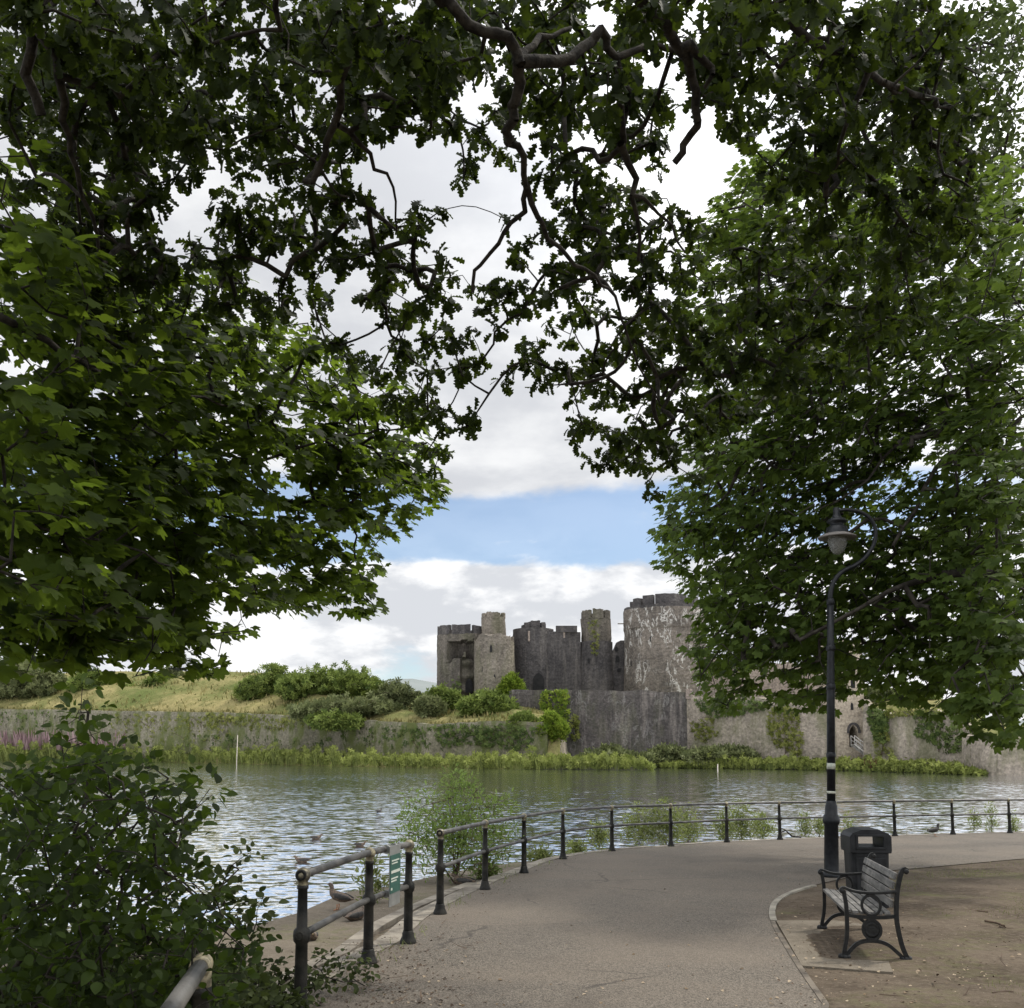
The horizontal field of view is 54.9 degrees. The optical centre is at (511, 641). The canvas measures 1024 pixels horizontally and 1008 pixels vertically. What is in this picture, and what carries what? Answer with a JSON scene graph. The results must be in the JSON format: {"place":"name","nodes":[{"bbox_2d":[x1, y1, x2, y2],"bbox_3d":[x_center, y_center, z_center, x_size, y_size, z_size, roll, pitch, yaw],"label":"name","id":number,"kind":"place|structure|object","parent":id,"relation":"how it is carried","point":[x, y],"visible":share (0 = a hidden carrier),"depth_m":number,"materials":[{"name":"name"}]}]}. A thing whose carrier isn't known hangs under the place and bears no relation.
{"place":"outdoors","nodes":[
{"label":"outdoors","id":0,"kind":"place"},
{"bbox_2d":[0,838,380,1007],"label":"bramble bush","id":1,"kind":"object","parent":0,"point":[263,991],"visible":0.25,"depth_m":5.76,"materials":[{"name":"green plant"}]},
{"bbox_2d":[0,861,529,982],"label":"ground","id":2,"kind":"structure","parent":0,"point":[337,932],"depth_m":12.07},
{"bbox_2d":[0,673,277,1007],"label":"dogwood shrub","id":3,"kind":"object","parent":2,"relation":"on","point":[91,931],"visible":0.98,"depth_m":3.60,"materials":[{"name":"green plant"}]},
{"bbox_2d":[0,139,454,689],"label":"sycamore tree","id":4,"kind":"object","parent":2,"relation":"on","point":[84,513],"visible":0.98,"depth_m":7.79,"materials":[{"name":"green plant"}]},
{"bbox_2d":[327,882,353,909],"bbox_3d":[-2.357,3.490,13.484,0.428,0.365,0.166,-1,-6,13],"label":"duck","id":5,"kind":"object","parent":2,"relation":"on","point":[338,896],"visible":1,"depth_m":13.44},
{"bbox_2d":[343,906,363,920],"bbox_3d":[-1.979,3.470,12.548,0.166,0.165,0.460,-4,-7,32],"label":"duck","id":6,"kind":"object","parent":2,"relation":"on","point":[355,915],"visible":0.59,"depth_m":12.46},
{"bbox_2d":[351,851,388,902],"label":"waterside weeds","id":7,"kind":"object","parent":2,"relation":"on","point":[378,882],"visible":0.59,"depth_m":14.25,"materials":[{"name":"green plant"}]},
{"bbox_2d":[275,873,500,985],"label":"kerb","id":8,"kind":"structure","parent":2,"relation":"on","point":[385,922],"depth_m":11.59,"materials":[{"name":"concrete"}]},
{"bbox_2d":[388,762,524,883],"bbox_3d":[-1.000,3.159,17.067,2.434,2.166,1.946,0,-6,0],"label":"willow shrub","id":9,"kind":"object","parent":2,"relation":"on","point":[460,835],"visible":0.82,"depth_m":16.89,"materials":[{"name":"green plant"}]},
{"bbox_2d":[451,873,475,884],"bbox_3d":[-0.834,4.013,16.589,0.529,0.190,0.191,-3,-7,28],"label":"duck","id":10,"kind":"object","parent":2,"relation":"on","point":[460,879],"visible":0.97,"depth_m":16.53},
{"bbox_2d":[472,857,498,878],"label":"waterside weeds","id":11,"kind":"object","parent":2,"relation":"on","point":[490,869],"visible":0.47,"depth_m":16.97,"materials":[{"name":"green plant"}]},
{"bbox_2d":[0,0,998,503],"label":"oak tree","id":12,"kind":"object","parent":2,"relation":"on","point":[420,58],"visible":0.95,"depth_m":7.26,"materials":[{"name":"green plant"}]},
{"bbox_2d":[527,843,558,862],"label":"waterside weeds","id":13,"kind":"object","parent":2,"relation":"on","point":[540,853],"visible":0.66,"depth_m":20.38,"materials":[{"name":"green plant"}]},
{"bbox_2d":[565,838,591,852],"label":"waterside weeds","id":14,"kind":"object","parent":2,"relation":"on","point":[576,847],"visible":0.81,"depth_m":22.62,"materials":[{"name":"green plant"}]},
{"bbox_2d":[586,817,609,849],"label":"waterside weeds","id":15,"kind":"object","parent":2,"relation":"on","point":[597,835],"visible":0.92,"depth_m":24.74,"materials":[{"name":"green plant"}]},
{"bbox_2d":[617,801,663,846],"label":"waterside weeds","id":16,"kind":"object","parent":2,"relation":"on","point":[640,830],"visible":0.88,"depth_m":26.16,"materials":[{"name":"green plant"}]},
{"bbox_2d":[272,832,1021,1006],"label":"kerb","id":17,"kind":"structure","parent":2,"relation":"on","point":[420,915],"depth_m":12.82,"materials":[{"name":"concrete"}]},
{"bbox_2d":[647,797,695,845],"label":"waterside weeds","id":18,"kind":"object","parent":2,"relation":"on","point":[676,834],"visible":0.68,"depth_m":26.17,"materials":[{"name":"green plant"}]},
{"bbox_2d":[672,802,708,842],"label":"waterside weeds","id":19,"kind":"object","parent":2,"relation":"on","point":[696,829],"visible":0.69,"depth_m":26.91,"materials":[{"name":"green plant"}]},
{"bbox_2d":[646,138,1023,754],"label":"sycamore tree","id":20,"kind":"object","parent":2,"relation":"on","point":[976,570],"visible":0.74,"depth_m":18.19,"materials":[{"name":"green plant"}]},
{"bbox_2d":[813,0,1023,297],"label":"oak tree","id":21,"kind":"object","parent":2,"relation":"on","point":[996,21],"visible":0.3,"depth_m":29.91,"materials":[{"name":"green plant"}]},
{"bbox_2d":[0,670,559,768],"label":"mound terrain","id":22,"kind":"structure","parent":0,"point":[171,697],"depth_m":171.41,"materials":[{"name":"green plant"}]},
{"bbox_2d":[0,659,62,699],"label":"hill bush","id":23,"kind":"object","parent":22,"relation":"on","point":[42,683],"visible":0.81,"depth_m":186.11,"materials":[{"name":"green plant"}]},
{"bbox_2d":[0,728,124,749],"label":"willowherb","id":24,"kind":"object","parent":22,"relation":"on","point":[23,738],"visible":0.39,"depth_m":175.70,"materials":[{"name":"green plant"}]},
{"bbox_2d":[64,666,111,691],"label":"hill bush","id":25,"kind":"object","parent":22,"relation":"on","point":[75,681],"visible":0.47,"depth_m":185.08,"materials":[{"name":"green plant"}]},
{"bbox_2d":[140,672,170,686],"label":"hill bush","id":26,"kind":"object","parent":22,"relation":"on","point":[150,681],"visible":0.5,"depth_m":183.15,"materials":[{"name":"green plant"}]},
{"bbox_2d":[231,662,297,701],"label":"hill bush","id":27,"kind":"object","parent":22,"relation":"on","point":[251,687],"visible":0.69,"depth_m":164.18,"materials":[{"name":"green plant"}]},
{"bbox_2d":[0,709,548,759],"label":"retaining wall","id":28,"kind":"structure","parent":22,"relation":"on","point":[288,735],"depth_m":153.74,"materials":[{"name":"stone"}]},
{"bbox_2d":[0,710,74,735],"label":"ivy plant","id":29,"kind":"object","parent":28,"relation":"attached to","point":[34,714],"visible":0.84,"depth_m":178.18,"materials":[{"name":"green plant"}]},
{"bbox_2d":[109,713,230,742],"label":"ivy plant","id":30,"kind":"object","parent":28,"relation":"attached to","point":[183,720],"visible":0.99,"depth_m":163.41,"materials":[{"name":"green plant"}]},
{"bbox_2d":[179,734,331,752],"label":"ivy plant","id":31,"kind":"object","parent":28,"relation":"attached to","point":[232,737],"visible":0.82,"depth_m":156.56,"materials":[{"name":"green plant"}]},
{"bbox_2d":[203,712,330,731],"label":"ivy plant","id":32,"kind":"object","parent":28,"relation":"attached to","point":[283,719],"visible":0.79,"depth_m":155.36,"materials":[{"name":"green plant"}]},
{"bbox_2d":[302,707,365,733],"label":"hill bush","id":33,"kind":"object","parent":28,"relation":"on","point":[335,720],"visible":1,"depth_m":139.49,"materials":[{"name":"green plant"}]},
{"bbox_2d":[340,723,431,749],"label":"ivy plant","id":34,"kind":"object","parent":28,"relation":"attached to","point":[411,739],"visible":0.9,"depth_m":135.76,"materials":[{"name":"green plant"}]},
{"bbox_2d":[432,722,535,751],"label":"ivy plant","id":35,"kind":"object","parent":28,"relation":"attached to","point":[493,735],"visible":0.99,"depth_m":128.51,"materials":[{"name":"green plant"}]},
{"bbox_2d":[0,738,655,769],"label":"waterside plants","id":36,"kind":"object","parent":22,"relation":"on","point":[512,757],"visible":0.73,"depth_m":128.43,"materials":[{"name":"green plant"}]},
{"bbox_2d":[274,659,384,700],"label":"hill bush","id":37,"kind":"object","parent":22,"relation":"on","point":[323,680],"visible":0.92,"depth_m":158.60,"materials":[{"name":"green plant"}]},
{"bbox_2d":[285,691,409,721],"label":"hill bush","id":38,"kind":"object","parent":22,"relation":"on","point":[373,705],"visible":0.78,"depth_m":142.07,"materials":[{"name":"green plant"}]},
{"bbox_2d":[365,676,425,708],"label":"hill bush","id":39,"kind":"object","parent":22,"relation":"on","point":[396,690],"visible":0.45,"depth_m":146.94,"materials":[{"name":"green plant"}]},
{"bbox_2d":[411,693,449,717],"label":"hill bush","id":40,"kind":"object","parent":22,"relation":"on","point":[425,705],"visible":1,"depth_m":136.99,"materials":[{"name":"green plant"}]},
{"bbox_2d":[417,681,463,709],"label":"hill bush","id":41,"kind":"object","parent":22,"relation":"on","point":[453,696],"visible":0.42,"depth_m":140.73,"materials":[{"name":"green plant"}]},
{"bbox_2d":[454,686,520,716],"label":"hill bush","id":42,"kind":"object","parent":22,"relation":"on","point":[490,701],"visible":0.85,"depth_m":135.39,"materials":[{"name":"green plant"}]},
{"bbox_2d":[495,671,527,695],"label":"hill bush","id":43,"kind":"object","parent":22,"relation":"on","point":[511,681],"visible":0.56,"depth_m":142.41,"materials":[{"name":"green plant"}]},
{"bbox_2d":[505,708,540,730],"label":"hill bush","id":44,"kind":"object","parent":22,"relation":"on","point":[527,715],"visible":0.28,"depth_m":127.86,"materials":[{"name":"green plant"}]},
{"bbox_2d":[534,708,570,744],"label":"hill bush","id":45,"kind":"object","parent":22,"relation":"on","point":[557,725],"visible":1,"depth_m":125.41,"materials":[{"name":"green plant"}]},
{"bbox_2d":[0,761,1023,936],"bbox_3d":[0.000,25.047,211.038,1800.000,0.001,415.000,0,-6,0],"label":"water","id":46,"kind":"structure","parent":0,"point":[285,812],"depth_m":46.68,"materials":[{"name":"grey liquid"}]},
{"bbox_2d":[709,806,742,840],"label":"waterside weeds","id":47,"kind":"object","parent":46,"relation":"on","point":[722,825],"visible":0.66,"depth_m":28.18,"materials":[{"name":"green plant"}]},
{"bbox_2d":[728,797,767,839],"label":"waterside weeds","id":48,"kind":"object","parent":46,"relation":"on","point":[743,824],"visible":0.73,"depth_m":28.59,"materials":[{"name":"green plant"}]},
{"bbox_2d":[750,811,777,838],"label":"waterside weeds","id":49,"kind":"object","parent":46,"relation":"on","point":[769,827],"visible":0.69,"depth_m":29.05,"materials":[{"name":"green plant"}]},
{"bbox_2d":[794,809,817,837],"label":"waterside weeds","id":50,"kind":"object","parent":46,"relation":"on","point":[806,827],"visible":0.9,"depth_m":29.54,"materials":[{"name":"green plant"}]},
{"bbox_2d":[808,818,823,836],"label":"waterside weeds","id":51,"kind":"object","parent":46,"relation":"on","point":[819,826],"visible":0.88,"depth_m":29.53,"materials":[{"name":"green plant"}]},
{"bbox_2d":[965,806,982,832],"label":"waterside weeds","id":52,"kind":"object","parent":46,"relation":"on","point":[975,824],"visible":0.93,"depth_m":32.13,"materials":[{"name":"green plant"}]},
{"bbox_2d":[981,801,999,831],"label":"waterside weeds","id":53,"kind":"object","parent":46,"relation":"in","point":[992,821],"visible":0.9,"depth_m":32.16,"materials":[{"name":"green plant"}]},
{"bbox_2d":[962,734,1023,775],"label":"bastion wall","id":54,"kind":"structure","parent":46,"relation":"in","point":[979,754],"depth_m":93.60,"materials":[{"name":"stone"}]},
{"bbox_2d":[1004,808,1021,830],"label":"waterside weeds","id":55,"kind":"object","parent":46,"relation":"in","point":[1013,825],"visible":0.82,"depth_m":32.70,"materials":[{"name":"green plant"}]},
{"bbox_2d":[0,0,1023,720],"label":"sky","id":56,"kind":"structure","parent":0,"point":[527,534],"materials":[{"name":"white"}]},
{"bbox_2d":[309,832,1023,1007],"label":"path","id":57,"kind":"structure","parent":0,"point":[716,915],"depth_m":10.44,"materials":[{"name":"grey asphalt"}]},
{"bbox_2d":[160,952,212,1007],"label":"railing","id":58,"kind":"object","parent":57,"relation":"on","point":[187,988],"visible":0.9,"depth_m":3.34,"materials":[{"name":"black metal"}]},
{"bbox_2d":[293,840,415,1007],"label":"railing","id":59,"kind":"object","parent":57,"relation":"on","point":[302,932],"visible":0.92,"depth_m":8.46,"materials":[{"name":"black metal"}]},
{"bbox_2d":[384,843,400,906],"bbox_3d":[-1.155,2.221,9.394,0.096,0.569,0.300,-1,-6,13],"label":"notice sign","id":60,"kind":"object","parent":59,"relation":"attached to","point":[393,891],"visible":0.97,"depth_m":9.36,"materials":[{"name":"metal"}]},
{"bbox_2d":[313,837,1021,1006],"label":"debris","id":61,"kind":"object","parent":57,"relation":"on","point":[346,1001],"visible":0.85,"depth_m":8.21,"materials":[{"name":"brown plant"}]},
{"bbox_2d":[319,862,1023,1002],"bbox_3d":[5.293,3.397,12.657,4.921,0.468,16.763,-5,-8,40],"label":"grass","id":62,"kind":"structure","parent":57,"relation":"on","point":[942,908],"depth_m":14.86,"materials":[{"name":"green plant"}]},
{"bbox_2d":[346,871,1006,1002],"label":"twigs","id":63,"kind":"object","parent":57,"relation":"on","point":[782,925],"visible":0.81,"depth_m":8.08,"materials":[{"name":"brown wood"}]},
{"bbox_2d":[346,852,1020,1006],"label":"fallen leaves","id":64,"kind":"object","parent":57,"relation":"on","point":[392,1002],"visible":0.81,"depth_m":8.08,"materials":[{"name":"brown plant"}]},
{"bbox_2d":[433,798,1023,914],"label":"railing","id":65,"kind":"object","parent":57,"relation":"on","point":[440,867],"visible":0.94,"depth_m":21.83,"materials":[{"name":"black metal"}]},
{"bbox_2d":[769,885,816,921],"bbox_3d":[3.696,3.517,13.209,0.322,0.233,4.091,-3,-7,23],"label":"path edging","id":66,"kind":"object","parent":57,"relation":"on","point":[772,908],"visible":0.58,"depth_m":13.22,"materials":[{"name":"concrete"}]},
{"bbox_2d":[771,921,828,1007],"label":"path edging","id":67,"kind":"object","parent":57,"relation":"on","point":[812,985],"visible":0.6,"depth_m":8.46,"materials":[{"name":"grey concrete"}]},
{"bbox_2d":[818,507,877,877],"bbox_3d":[5.682,0.806,16.593,0.650,6.263,1.039,12,-13,-63],"label":"street lamp","id":68,"kind":"object","parent":57,"relation":"on","point":[837,532],"visible":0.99,"depth_m":16.58,"materials":[{"name":"metal"}]},
{"bbox_2d":[309,859,1023,1007],"bbox_3d":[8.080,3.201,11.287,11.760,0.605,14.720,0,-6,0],"label":"earth ground","id":69,"kind":"structure","parent":0,"point":[960,894],"depth_m":10.15,"materials":[{"name":"brown soil"}]},
{"bbox_2d":[776,920,892,973],"bbox_3d":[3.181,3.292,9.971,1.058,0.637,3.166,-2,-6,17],"label":"bench pad","id":70,"kind":"object","parent":69,"relation":"on","point":[799,930],"visible":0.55,"depth_m":9.22,"materials":[{"name":"grey concrete"}]},
{"bbox_2d":[817,852,912,959],"bbox_3d":[3.467,2.591,9.849,0.643,0.886,1.853,-1,-6,11],"label":"park bench","id":71,"kind":"object","parent":70,"relation":"on","point":[847,901],"visible":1,"depth_m":9.03,"materials":[{"name":"black metal"}]},
{"bbox_2d":[840,827,891,907],"bbox_3d":[4.541,2.894,12.616,0.514,0.990,0.484,0,-6,4],"label":"litter bin","id":72,"kind":"object","parent":69,"relation":"on","point":[856,853],"visible":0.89,"depth_m":12.43,"materials":[{"name":"plastic"}]},
{"bbox_2d":[382,679,1023,725],"bbox_3d":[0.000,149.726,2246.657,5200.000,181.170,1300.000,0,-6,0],"label":"hills","id":73,"kind":"structure","parent":0,"point":[419,685],"depth_m":2488.86,"materials":[{"name":"green plant"}]},
{"bbox_2d":[542,765,961,774],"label":"bank terrain","id":74,"kind":"structure","parent":0,"point":[631,768],"depth_m":113.83,"materials":[{"name":"green plant"}]},
{"bbox_2d":[501,689,691,756],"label":"curtain wall","id":75,"kind":"structure","parent":74,"relation":"on","point":[638,720],"depth_m":134.22,"materials":[{"name":"stone"}]},
{"bbox_2d":[538,689,570,720],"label":"ivy plant","id":76,"kind":"object","parent":75,"relation":"attached to","point":[546,695],"visible":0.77,"depth_m":138.07,"materials":[{"name":"green plant"}]},
{"bbox_2d":[569,713,580,741],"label":"ivy plant","id":77,"kind":"object","parent":75,"relation":"attached to","point":[577,722],"visible":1,"depth_m":136.62,"materials":[{"name":"green plant"}]},
{"bbox_2d":[577,742,640,758],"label":"hill bush","id":78,"kind":"object","parent":74,"relation":"on","point":[611,749],"visible":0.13,"depth_m":124.51,"materials":[{"name":"green plant"}]},
{"bbox_2d":[635,741,692,767],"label":"hill bush","id":79,"kind":"object","parent":74,"relation":"on","point":[658,753],"visible":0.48,"depth_m":123.82,"materials":[{"name":"green plant"}]},
{"bbox_2d":[679,742,761,765],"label":"hill bush","id":80,"kind":"object","parent":74,"relation":"on","point":[698,754],"visible":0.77,"depth_m":119.97,"materials":[{"name":"green plant"}]},
{"bbox_2d":[687,695,836,760],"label":"curtain wall","id":81,"kind":"structure","parent":74,"relation":"on","point":[747,728],"depth_m":122.15,"materials":[{"name":"stone"}]},
{"bbox_2d":[690,717,718,743],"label":"ivy plant","id":82,"kind":"object","parent":81,"relation":"attached to","point":[696,726],"visible":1,"depth_m":127.83,"materials":[{"name":"green plant"}]},
{"bbox_2d":[693,698,768,718],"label":"ivy plant","id":83,"kind":"object","parent":81,"relation":"attached to","point":[749,706],"visible":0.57,"depth_m":124.11,"materials":[{"name":"green plant"}]},
{"bbox_2d":[766,705,803,755],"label":"ivy plant","id":84,"kind":"object","parent":81,"relation":"attached to","point":[774,726],"visible":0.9,"depth_m":119.23,"materials":[{"name":"green plant"}]},
{"bbox_2d":[657,752,988,774],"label":"waterside plants","id":85,"kind":"object","parent":74,"relation":"on","point":[856,764],"visible":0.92,"depth_m":109.44,"materials":[{"name":"green plant"}]},
{"bbox_2d":[821,640,863,759],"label":"gate tower","id":86,"kind":"structure","parent":74,"relation":"on","point":[848,723],"depth_m":115.68,"materials":[{"name":"stone"}]},
{"bbox_2d":[863,699,971,763],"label":"curtain wall","id":87,"kind":"structure","parent":74,"relation":"on","point":[903,742],"depth_m":107.01,"materials":[{"name":"stone"}]},
{"bbox_2d":[866,707,889,743],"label":"ivy plant","id":88,"kind":"object","parent":87,"relation":"attached to","point":[878,723],"visible":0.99,"depth_m":110.11,"materials":[{"name":"green plant"}]},
{"bbox_2d":[873,727,893,755],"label":"ivy plant","id":89,"kind":"object","parent":87,"relation":"attached to","point":[884,747],"visible":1,"depth_m":109.64,"materials":[{"name":"green plant"}]},
{"bbox_2d":[883,707,942,718],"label":"ivy plant","id":90,"kind":"object","parent":87,"relation":"attached to","point":[896,713],"visible":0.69,"depth_m":107.60,"materials":[{"name":"green plant"}]},
{"bbox_2d":[912,709,961,754],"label":"ivy plant","id":91,"kind":"object","parent":87,"relation":"attached to","point":[933,737],"visible":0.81,"depth_m":102.97,"materials":[{"name":"green plant"}]},
{"bbox_2d":[862,699,1005,734],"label":"terrain","id":92,"kind":"structure","parent":0,"point":[931,701],"depth_m":110.70,"materials":[{"name":"green plant"}]},
{"bbox_2d":[864,684,896,700],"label":"hill bush","id":93,"kind":"object","parent":92,"relation":"on","point":[876,691],"visible":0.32,"depth_m":116.00,"materials":[{"name":"green plant"}]},
{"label":"castle terrain","id":94,"kind":"structure","parent":0,"visible":0},
{"bbox_2d":[437,611,514,695],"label":"castle tower","id":95,"kind":"structure","parent":94,"relation":"on","point":[478,657],"depth_m":148.69,"materials":[{"name":"stone"}]},
{"bbox_2d":[513,608,624,690],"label":"castle gatehouse","id":96,"kind":"object","parent":94,"relation":"on","point":[561,657],"visible":0.68,"depth_m":150.58,"materials":[{"name":"stone"}]},
{"bbox_2d":[533,673,543,689],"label":"doorway","id":97,"kind":"structure","parent":96,"relation":"in","point":[538,680],"depth_m":148.84,"materials":[{"name":"stone"}]},
{"bbox_2d":[587,620,599,655],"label":"ivy plant","id":98,"kind":"object","parent":96,"relation":"attached to","point":[593,631],"visible":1,"depth_m":150.14,"materials":[{"name":"green plant"}]},
{"bbox_2d":[618,593,706,695],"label":"castle tower","id":99,"kind":"structure","parent":94,"relation":"on","point":[655,625],"depth_m":145.28,"materials":[{"name":"stone"}]},
{"bbox_2d":[707,658,822,709],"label":"ruined wall","id":100,"kind":"structure","parent":94,"relation":"on","point":[776,685],"depth_m":143.86,"materials":[{"name":"grey stone"}]},
{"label":"landing wall","id":101,"kind":"object","parent":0,"visible":0},
{"bbox_2d":[850,736,863,754],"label":"staircase","id":102,"kind":"structure","parent":101,"relation":"on","point":[860,750],"depth_m":113.29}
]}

